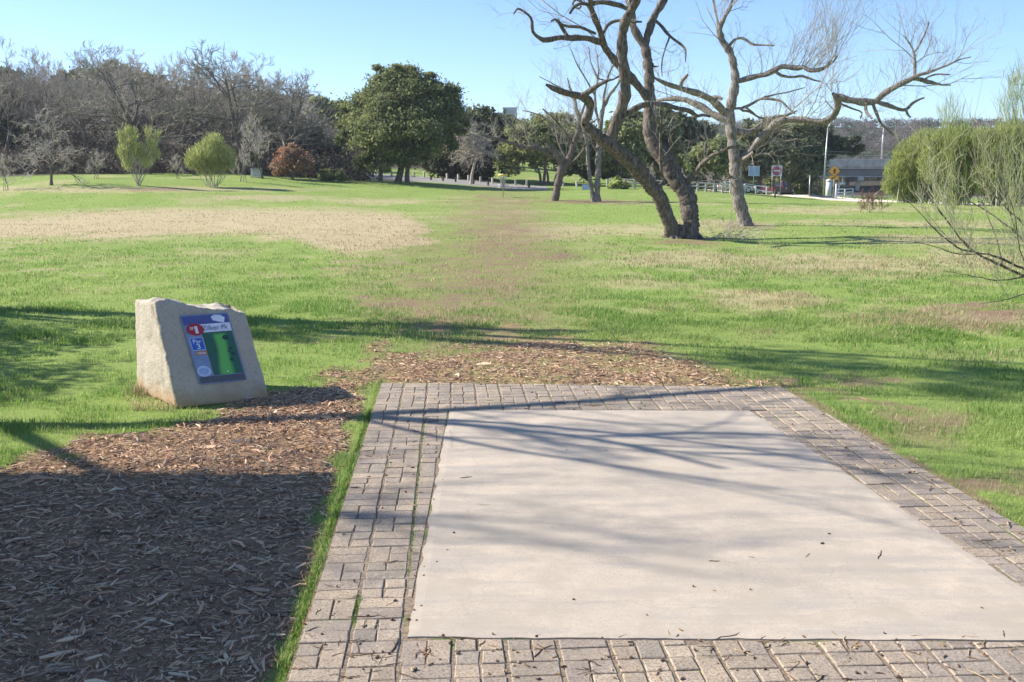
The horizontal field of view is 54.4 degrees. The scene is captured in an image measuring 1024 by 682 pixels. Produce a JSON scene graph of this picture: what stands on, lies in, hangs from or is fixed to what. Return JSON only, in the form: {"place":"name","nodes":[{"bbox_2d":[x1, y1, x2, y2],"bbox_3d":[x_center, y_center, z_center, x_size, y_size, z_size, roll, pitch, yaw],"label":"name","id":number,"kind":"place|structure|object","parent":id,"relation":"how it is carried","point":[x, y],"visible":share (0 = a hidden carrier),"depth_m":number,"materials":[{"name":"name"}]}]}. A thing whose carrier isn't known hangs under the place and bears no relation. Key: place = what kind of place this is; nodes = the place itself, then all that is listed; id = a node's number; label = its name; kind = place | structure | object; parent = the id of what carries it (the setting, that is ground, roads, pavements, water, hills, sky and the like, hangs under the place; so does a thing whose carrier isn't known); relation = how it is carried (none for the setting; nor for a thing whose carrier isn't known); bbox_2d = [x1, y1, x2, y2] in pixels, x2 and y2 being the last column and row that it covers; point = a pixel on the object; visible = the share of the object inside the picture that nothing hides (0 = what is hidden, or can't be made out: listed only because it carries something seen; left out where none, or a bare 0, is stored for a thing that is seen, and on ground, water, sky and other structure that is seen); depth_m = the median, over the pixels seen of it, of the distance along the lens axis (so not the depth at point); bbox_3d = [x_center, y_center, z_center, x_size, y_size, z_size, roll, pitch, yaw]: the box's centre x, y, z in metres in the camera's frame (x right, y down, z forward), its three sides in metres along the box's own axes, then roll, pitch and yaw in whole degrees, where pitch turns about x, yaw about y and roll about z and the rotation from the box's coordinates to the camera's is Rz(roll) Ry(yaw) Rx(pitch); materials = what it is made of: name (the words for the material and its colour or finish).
{"place":"outdoors","nodes":[
{"label":"outdoors","id":0,"kind":"place"},
{"bbox_2d":[0,102,1023,681],"bbox_3d":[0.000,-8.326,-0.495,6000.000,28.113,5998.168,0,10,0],"label":"ground","id":1,"kind":"structure","parent":0,"point":[518,200],"depth_m":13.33,"materials":[{"name":"green plant"}]},
{"bbox_2d":[0,153,19,190],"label":"bare sapling","id":2,"kind":"object","parent":1,"relation":"on","point":[2,161],"visible":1,"depth_m":60.05,"materials":[{"name":"grey plant"}]},
{"bbox_2d":[0,69,21,123],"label":"bare tree","id":3,"kind":"object","parent":1,"relation":"on","point":[1,90],"visible":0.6,"depth_m":83.75,"materials":[{"name":"grey plant"}]},
{"bbox_2d":[0,65,32,109],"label":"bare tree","id":4,"kind":"object","parent":1,"relation":"on","point":[8,77],"visible":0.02,"depth_m":101.45,"materials":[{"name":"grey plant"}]},
{"bbox_2d":[0,84,37,158],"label":"bare tree","id":5,"kind":"object","parent":1,"relation":"on","point":[16,130],"visible":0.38,"depth_m":85.51,"materials":[{"name":"grey plant"}]},
{"bbox_2d":[0,60,44,111],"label":"bare tree","id":6,"kind":"object","parent":1,"relation":"on","point":[18,80],"visible":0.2,"depth_m":94.52,"materials":[{"name":"grey plant"}]},
{"bbox_2d":[0,64,45,156],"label":"bare tree","id":7,"kind":"object","parent":1,"relation":"on","point":[9,96],"visible":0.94,"depth_m":82.54,"materials":[{"name":"grey plant"}]},
{"bbox_2d":[0,36,50,138],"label":"bare tree","id":8,"kind":"object","parent":1,"relation":"on","point":[11,67],"visible":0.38,"depth_m":88.89,"materials":[{"name":"grey plant"}]},
{"bbox_2d":[2,57,80,144],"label":"bare tree","id":9,"kind":"object","parent":1,"relation":"on","point":[44,91],"visible":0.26,"depth_m":95.11,"materials":[{"name":"grey plant"}]},
{"bbox_2d":[0,65,83,151],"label":"bare tree","id":10,"kind":"object","parent":1,"relation":"on","point":[36,106],"visible":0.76,"depth_m":84.17,"materials":[{"name":"grey plant"}]},
{"bbox_2d":[9,104,87,184],"bbox_3d":[-28.189,-11.563,60.783,4.617,5.942,3.614,-3,10,-20],"label":"bare tree","id":11,"kind":"object","parent":1,"relation":"on","point":[48,152],"visible":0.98,"depth_m":60.43,"materials":[{"name":"grey plant"}]},
{"bbox_2d":[18,48,95,149],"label":"bare tree","id":12,"kind":"object","parent":1,"relation":"on","point":[49,80],"visible":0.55,"depth_m":87.80,"materials":[{"name":"grey plant"}]},
{"bbox_2d":[44,67,125,164],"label":"bare tree","id":13,"kind":"object","parent":1,"relation":"on","point":[81,121],"visible":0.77,"depth_m":82.43,"materials":[{"name":"grey plant"}]},
{"bbox_2d":[58,44,131,143],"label":"bare tree","id":14,"kind":"object","parent":1,"relation":"on","point":[91,74],"visible":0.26,"depth_m":95.79,"materials":[{"name":"grey plant"}]},
{"bbox_2d":[85,149,106,178],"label":"bare sapling","id":15,"kind":"object","parent":1,"relation":"on","point":[96,165],"visible":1,"depth_m":66.92,"materials":[{"name":"grey plant"}]},
{"bbox_2d":[54,43,142,153],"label":"bare tree","id":16,"kind":"object","parent":1,"relation":"on","point":[117,54],"visible":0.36,"depth_m":89.59,"materials":[{"name":"grey plant"}]},
{"bbox_2d":[68,59,152,155],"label":"bare tree","id":17,"kind":"object","parent":1,"relation":"on","point":[106,89],"visible":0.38,"depth_m":87.52,"materials":[{"name":"grey plant"}]},
{"bbox_2d":[52,59,169,93],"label":"tree","id":18,"kind":"object","parent":1,"relation":"on","point":[69,73],"visible":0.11,"depth_m":105.99,"materials":[{"name":"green plant"}]},
{"bbox_2d":[98,52,151,131],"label":"bare tree","id":19,"kind":"object","parent":1,"relation":"on","point":[127,89],"visible":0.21,"depth_m":97.59,"materials":[{"name":"grey plant"}]},
{"bbox_2d":[47,40,205,171],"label":"bare tree","id":20,"kind":"object","parent":1,"relation":"on","point":[124,110],"visible":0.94,"depth_m":78.53,"materials":[{"name":"grey plant"}]},
{"bbox_2d":[109,48,165,131],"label":"bare tree","id":21,"kind":"object","parent":1,"relation":"on","point":[137,59],"visible":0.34,"depth_m":93.13,"materials":[{"name":"grey plant"}]},
{"bbox_2d":[114,123,161,185],"bbox_3d":[-22.796,-11.454,60.950,3.118,3.912,1.170,0,10,0],"label":"lime shrub","id":22,"kind":"object","parent":1,"relation":"on","point":[140,153],"visible":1,"depth_m":60.80,"materials":[{"name":"green plant"}]},
{"bbox_2d":[121,380,177,412],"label":"dry grass tufts","id":23,"kind":"object","parent":1,"relation":"on","point":[147,404],"visible":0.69,"depth_m":8.09,"materials":[{"name":"plant"}]},
{"bbox_2d":[122,51,204,160],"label":"bare tree","id":24,"kind":"object","parent":1,"relation":"on","point":[171,76],"visible":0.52,"depth_m":84.64,"materials":[{"name":"grey plant"}]},
{"bbox_2d":[168,153,185,178],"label":"bare sapling","id":25,"kind":"object","parent":1,"relation":"on","point":[176,163],"visible":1,"depth_m":67.95,"materials":[{"name":"grey plant"}]},
{"bbox_2d":[136,56,237,144],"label":"bare tree","id":26,"kind":"object","parent":1,"relation":"on","point":[196,130],"visible":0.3,"depth_m":86.88,"materials":[{"name":"grey plant"}]},
{"bbox_2d":[154,63,223,145],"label":"bare tree","id":27,"kind":"object","parent":1,"relation":"on","point":[195,91],"visible":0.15,"depth_m":95.84,"materials":[{"name":"grey plant"}]},
{"bbox_2d":[137,61,241,156],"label":"bare tree","id":28,"kind":"object","parent":1,"relation":"on","point":[183,132],"visible":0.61,"depth_m":81.34,"materials":[{"name":"grey plant"}]},
{"bbox_2d":[0,85,383,180],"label":"undergrowth","id":29,"kind":"object","parent":1,"relation":"on","point":[112,165],"visible":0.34,"depth_m":82.19,"materials":[{"name":"grey plant"}]},
{"bbox_2d":[135,297,267,407],"bbox_3d":[-2.617,0.039,8.337,0.774,0.859,0.987,-7,12,-37],"label":"stone marker","id":30,"kind":"object","parent":1,"relation":"on","point":[190,355],"visible":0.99,"depth_m":8.10,"materials":[{"name":"stone"}]},
{"bbox_2d":[182,127,237,187],"bbox_3d":[-19.054,-11.608,62.938,3.502,3.861,2.305,3,10,16],"label":"lime shrub","id":31,"kind":"object","parent":1,"relation":"on","point":[214,149],"visible":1,"depth_m":62.68,"materials":[{"name":"green plant"}]},
{"bbox_2d":[180,49,265,147],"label":"bare tree","id":32,"kind":"object","parent":1,"relation":"on","point":[243,98],"visible":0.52,"depth_m":83.67,"materials":[{"name":"grey plant"}]},
{"bbox_2d":[149,38,317,173],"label":"bare tree","id":33,"kind":"object","parent":1,"relation":"on","point":[252,104],"visible":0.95,"depth_m":78.73,"materials":[{"name":"grey plant"}]},
{"bbox_2d":[188,56,292,141],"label":"bare tree","id":34,"kind":"object","parent":1,"relation":"on","point":[232,70],"visible":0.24,"depth_m":93.30,"materials":[{"name":"grey plant"}]},
{"bbox_2d":[229,139,254,181],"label":"bare sapling","id":35,"kind":"object","parent":1,"relation":"on","point":[245,155],"visible":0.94,"depth_m":66.94,"materials":[{"name":"grey plant"}]},
{"bbox_2d":[239,112,270,178],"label":"bare sapling","id":36,"kind":"object","parent":1,"relation":"on","point":[257,142],"visible":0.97,"depth_m":71.33,"materials":[{"name":"grey plant"}]},
{"bbox_2d":[250,168,263,176],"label":"utility box","id":37,"kind":"object","parent":1,"relation":"on","point":[255,172],"visible":0.86,"depth_m":72.69,"materials":[{"name":"metal"}]},
{"bbox_2d":[218,63,296,158],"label":"bare tree","id":38,"kind":"object","parent":1,"relation":"on","point":[255,83],"visible":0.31,"depth_m":86.00,"materials":[{"name":"grey plant"}]},
{"bbox_2d":[214,50,301,124],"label":"bare tree","id":39,"kind":"object","parent":1,"relation":"on","point":[238,59],"visible":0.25,"depth_m":93.61,"materials":[{"name":"grey plant"}]},
{"bbox_2d":[226,69,299,162],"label":"bare tree","id":40,"kind":"object","parent":1,"relation":"on","point":[265,94],"visible":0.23,"depth_m":91.78,"materials":[{"name":"grey plant"}]},
{"bbox_2d":[267,142,316,178],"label":"rusty leaved tree","id":41,"kind":"object","parent":1,"relation":"on","point":[292,158],"visible":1,"depth_m":74.33,"materials":[{"name":"brown plant"}]},
{"bbox_2d":[249,69,337,162],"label":"bare tree","id":42,"kind":"object","parent":1,"relation":"on","point":[288,130],"visible":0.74,"depth_m":81.12,"materials":[{"name":"grey plant"}]},
{"bbox_2d":[233,104,355,174],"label":"bare tree","id":43,"kind":"object","parent":1,"relation":"on","point":[318,139],"visible":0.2,"depth_m":92.17,"materials":[{"name":"grey plant"}]},
{"bbox_2d":[270,101,319,148],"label":"bare tree","id":44,"kind":"object","parent":1,"relation":"on","point":[307,131],"visible":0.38,"depth_m":89.99,"materials":[{"name":"grey plant"}]},
{"bbox_2d":[286,82,323,122],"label":"bare tree","id":45,"kind":"object","parent":1,"relation":"on","point":[311,107],"visible":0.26,"depth_m":98.64,"materials":[{"name":"grey plant"}]},
{"bbox_2d":[295,94,345,125],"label":"evergreen tree","id":46,"kind":"object","parent":1,"relation":"on","point":[327,104],"visible":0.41,"depth_m":116.17,"materials":[{"name":"green plant"}]},
{"bbox_2d":[316,167,346,181],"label":"olive bush","id":47,"kind":"object","parent":1,"relation":"on","point":[329,174],"visible":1,"depth_m":75.69,"materials":[{"name":"green plant"}]},
{"bbox_2d":[319,116,348,145],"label":"bare tree","id":48,"kind":"object","parent":1,"relation":"on","point":[332,133],"visible":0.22,"depth_m":97.27,"materials":[{"name":"grey plant"}]},
{"bbox_2d":[325,60,473,181],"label":"live oak","id":49,"kind":"object","parent":1,"relation":"on","point":[402,116],"visible":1,"depth_m":76.40,"materials":[{"name":"green plant"}]},
{"bbox_2d":[0,340,866,681],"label":"wood chip mulch","id":50,"kind":"object","parent":1,"relation":"on","point":[294,414],"visible":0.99,"depth_m":5.53,"materials":[{"name":"brown wood"}]},
{"bbox_2d":[419,103,517,179],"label":"evergreen tree","id":51,"kind":"object","parent":1,"relation":"on","point":[441,167],"visible":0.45,"depth_m":93.15,"materials":[{"name":"green plant"}]},
{"bbox_2d":[442,103,504,183],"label":"pale tangled tree","id":52,"kind":"object","parent":1,"relation":"on","point":[475,144],"visible":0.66,"depth_m":82.37,"materials":[{"name":"grey plant"}]},
{"bbox_2d":[497,174,508,188],"bbox_3d":[-0.543,-9.383,60.192,0.692,1.470,0.692,0,10,0],"label":"disc golf basket","id":53,"kind":"object","parent":1,"relation":"on","point":[503,184],"visible":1,"depth_m":59.98,"materials":[{"name":"metal"}]},
{"bbox_2d":[496,107,516,118],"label":"glass tower","id":54,"kind":"structure","parent":1,"relation":"on","point":[513,111],"depth_m":626.60,"materials":[{"name":"glass"}]},
{"bbox_2d":[18,65,1021,178],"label":"bare hill woods","id":55,"kind":"object","parent":1,"relation":"on","point":[911,124],"visible":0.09,"depth_m":353.18,"materials":[{"name":"grey plant"}]},
{"bbox_2d":[458,43,609,200],"bbox_3d":[1.278,-12.343,55.706,8.786,9.147,6.059,0,10,0],"label":"leaning bare tree","id":56,"kind":"object","parent":1,"relation":"on","point":[561,170],"visible":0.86,"depth_m":55.96,"materials":[{"name":"grey plant"}]},
{"bbox_2d":[491,112,591,184],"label":"oak","id":57,"kind":"object","parent":1,"relation":"on","point":[514,158],"visible":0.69,"depth_m":89.46,"materials":[{"name":"green plant"}]},
{"bbox_2d":[528,107,596,168],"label":"evergreen tree","id":58,"kind":"object","parent":1,"relation":"on","point":[562,115],"visible":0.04,"depth_m":128.04,"materials":[{"name":"green plant"}]},
{"bbox_2d":[555,134,620,181],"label":"evergreen tree","id":59,"kind":"object","parent":1,"relation":"on","point":[580,169],"visible":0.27,"depth_m":97.68,"materials":[{"name":"green plant"}]},
{"bbox_2d":[544,11,641,201],"bbox_3d":[5.118,-13.342,55.346,5.208,11.295,6.818,8,12,38],"label":"slender twin tree","id":60,"kind":"object","parent":1,"relation":"on","point":[595,196],"visible":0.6,"depth_m":55.44,"materials":[{"name":"grey plant"}]},
{"bbox_2d":[357,148,847,196],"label":"undergrowth","id":61,"kind":"object","parent":1,"relation":"on","point":[816,191],"visible":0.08,"depth_m":123.14,"materials":[{"name":"green plant"}]},
{"bbox_2d":[475,0,755,238],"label":"double trunk tree","id":62,"kind":"object","parent":1,"relation":"on","point":[670,171],"visible":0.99,"depth_m":27.66,"materials":[{"name":"grey plant"}]},
{"bbox_2d":[606,175,631,188],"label":"lime bush","id":63,"kind":"object","parent":1,"relation":"on","point":[617,182],"visible":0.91,"depth_m":80.64,"materials":[{"name":"green plant"}]},
{"bbox_2d":[591,116,647,178],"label":"evergreen tree","id":64,"kind":"object","parent":1,"relation":"on","point":[631,139],"visible":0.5,"depth_m":89.44,"materials":[{"name":"green plant"}]},
{"bbox_2d":[606,179,662,187],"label":"rail fence","id":65,"kind":"object","parent":1,"relation":"on","point":[634,182],"visible":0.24,"depth_m":82.90,"materials":[{"name":"grey wood"}]},
{"bbox_2d":[609,107,689,182],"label":"evergreen tree","id":66,"kind":"object","parent":1,"relation":"on","point":[675,132],"visible":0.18,"depth_m":95.27,"materials":[{"name":"green plant"}]},
{"bbox_2d":[663,108,720,176],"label":"evergreen tree","id":67,"kind":"object","parent":1,"relation":"on","point":[685,119],"visible":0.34,"depth_m":100.46,"materials":[{"name":"green plant"}]},
{"bbox_2d":[674,133,741,190],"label":"evergreen tree","id":68,"kind":"object","parent":1,"relation":"on","point":[720,161],"visible":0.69,"depth_m":87.58,"materials":[{"name":"green plant"}]},
{"bbox_2d":[691,182,730,192],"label":"rail fence","id":69,"kind":"object","parent":1,"relation":"on","point":[714,187],"visible":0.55,"depth_m":83.48,"materials":[{"name":"white wood"}]},
{"bbox_2d":[717,181,754,192],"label":"parked car","id":70,"kind":"object","parent":1,"relation":"on","point":[749,190],"visible":0.25,"depth_m":117.97,"materials":[{"name":"white paint"}]},
{"bbox_2d":[700,210,784,240],"bbox_3d":[6.207,-3.079,28.266,2.994,1.276,1.739,0,10,0],"label":"fallen branch","id":71,"kind":"object","parent":1,"relation":"on","point":[729,235],"visible":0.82,"depth_m":28.10,"materials":[{"name":"brown wood"}]},
{"bbox_2d":[749,166,759,191],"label":"park sign","id":72,"kind":"object","parent":1,"relation":"on","point":[752,169],"visible":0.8,"depth_m":92.60,"materials":[{"name":"metal"}]},
{"bbox_2d":[744,183,766,194],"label":"pipe fence","id":73,"kind":"object","parent":1,"relation":"on","point":[755,189],"visible":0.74,"depth_m":96.85,"materials":[{"name":"white metal"}]},
{"bbox_2d":[737,115,795,192],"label":"evergreen tree","id":74,"kind":"object","parent":1,"relation":"on","point":[765,171],"visible":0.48,"depth_m":103.20,"materials":[{"name":"green plant"}]},
{"bbox_2d":[771,165,781,194],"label":"entry sign","id":75,"kind":"object","parent":1,"relation":"on","point":[776,169],"visible":0.85,"depth_m":96.55,"materials":[{"name":"metal"}]},
{"bbox_2d":[761,181,795,194],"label":"pickup truck","id":76,"kind":"object","parent":1,"relation":"on","point":[783,187],"visible":0.41,"depth_m":119.28,"materials":[{"name":"red paint"}]},
{"bbox_2d":[762,123,824,192],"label":"evergreen tree","id":77,"kind":"object","parent":1,"relation":"on","point":[796,164],"visible":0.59,"depth_m":109.12,"materials":[{"name":"green plant"}]},
{"bbox_2d":[610,0,1023,225],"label":"spreading bare tree","id":78,"kind":"object","parent":1,"relation":"on","point":[736,187],"visible":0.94,"depth_m":32.90,"materials":[{"name":"grey plant"}]},
{"bbox_2d":[786,123,865,194],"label":"evergreen tree","id":79,"kind":"object","parent":1,"relation":"on","point":[840,144],"visible":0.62,"depth_m":114.99,"materials":[{"name":"green plant"}]},
{"bbox_2d":[825,179,831,195],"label":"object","id":80,"kind":"structure","parent":1,"relation":"on","point":[828,187],"depth_m":106.54,"materials":[{"name":"white"}]},
{"bbox_2d":[823,121,844,195],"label":"street lamp","id":81,"kind":"object","parent":1,"relation":"on","point":[825,158],"visible":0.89,"depth_m":113.10,"materials":[{"name":"metal"}]},
{"bbox_2d":[829,166,839,194],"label":"crossing sign","id":82,"kind":"object","parent":1,"relation":"on","point":[834,171],"visible":0.93,"depth_m":90.68,"materials":[{"name":"metal"}]},
{"bbox_2d":[816,155,900,190],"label":"building","id":83,"kind":"structure","parent":1,"relation":"on","point":[857,171],"depth_m":221.70,"materials":[{"name":"concrete"}]},
{"bbox_2d":[707,189,1016,204],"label":"kerb","id":84,"kind":"structure","parent":1,"relation":"on","point":[819,198],"depth_m":88.31,"materials":[{"name":"concrete"}]},
{"bbox_2d":[853,187,891,211],"bbox_3d":[16.082,-6.280,44.646,1.156,1.285,1.825,-3,10,-17],"label":"bare bush","id":85,"kind":"object","parent":1,"relation":"on","point":[868,199],"visible":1,"depth_m":44.43,"materials":[{"name":"brown plant"}]},
{"bbox_2d":[770,194,987,204],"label":"kerb","id":86,"kind":"structure","parent":1,"relation":"on","point":[851,198],"depth_m":99.78,"materials":[{"name":"concrete"}]},
{"bbox_2d":[870,126,941,203],"bbox_3d":[23.891,-10.453,59.252,3.770,4.842,3.959,-8,12,-39],"label":"willow shrub","id":87,"kind":"object","parent":1,"relation":"on","point":[896,183],"visible":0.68,"depth_m":58.78,"materials":[{"name":"green plant"}]},
{"bbox_2d":[833,146,1009,180],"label":"undergrowth","id":88,"kind":"object","parent":1,"relation":"on","point":[864,157],"visible":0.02,"depth_m":246.77,"materials":[{"name":"brown plant"}]},
{"bbox_2d":[916,121,985,205],"bbox_3d":[25.528,-10.115,57.288,4.844,5.055,3.284,0,10,0],"label":"willow shrub","id":89,"kind":"object","parent":1,"relation":"on","point":[940,149],"visible":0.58,"depth_m":56.61,"materials":[{"name":"green plant"}]},
{"bbox_2d":[932,84,972,208],"bbox_3d":[21.653,-9.558,49.024,2.071,6.177,1.692,0,10,0],"label":"willow shrub","id":90,"kind":"object","parent":1,"relation":"on","point":[948,133],"visible":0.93,"depth_m":48.98,"materials":[{"name":"green plant"}]},
{"bbox_2d":[888,52,1023,303],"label":"bare shrub","id":91,"kind":"object","parent":1,"relation":"on","point":[1017,233],"visible":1,"depth_m":13.24,"materials":[{"name":"green plant"}]},
{"bbox_2d":[964,121,1023,205],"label":"willow shrub","id":92,"kind":"object","parent":1,"relation":"on","point":[995,143],"visible":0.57,"depth_m":55.64,"materials":[{"name":"green plant"}]},
{"bbox_2d":[990,54,1023,211],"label":"willow shrub","id":93,"kind":"object","parent":1,"relation":"on","point":[1017,91],"visible":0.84,"depth_m":44.93,"materials":[{"name":"green plant"}]},
{"bbox_2d":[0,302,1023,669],"bbox_3d":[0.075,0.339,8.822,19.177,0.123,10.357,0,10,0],"label":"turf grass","id":94,"kind":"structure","parent":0,"point":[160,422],"depth_m":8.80,"materials":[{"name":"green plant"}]},
{"bbox_2d":[0,0,1023,127],"label":"sky","id":95,"kind":"structure","parent":0,"point":[462,41],"materials":[{"name":"blue"}]},
{"bbox_2d":[286,383,1023,681],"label":"brick path","id":96,"kind":"structure","parent":0,"point":[864,657],"depth_m":4.70,"materials":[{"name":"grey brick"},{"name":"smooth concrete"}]},
{"bbox_2d":[276,408,453,681],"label":"grass","id":97,"kind":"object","parent":96,"relation":"on","point":[298,625],"visible":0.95,"depth_m":4.78,"materials":[{"name":"green plant"}]},
{"bbox_2d":[287,381,1023,681],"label":"twig litter","id":98,"kind":"object","parent":96,"relation":"on","point":[563,666],"visible":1,"depth_m":3.91,"materials":[{"name":"brown wood"}]},
{"bbox_2d":[407,410,1023,641],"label":"tee pavement","id":99,"kind":"structure","parent":0,"point":[651,513],"depth_m":4.95,"materials":[{"name":"concrete"}]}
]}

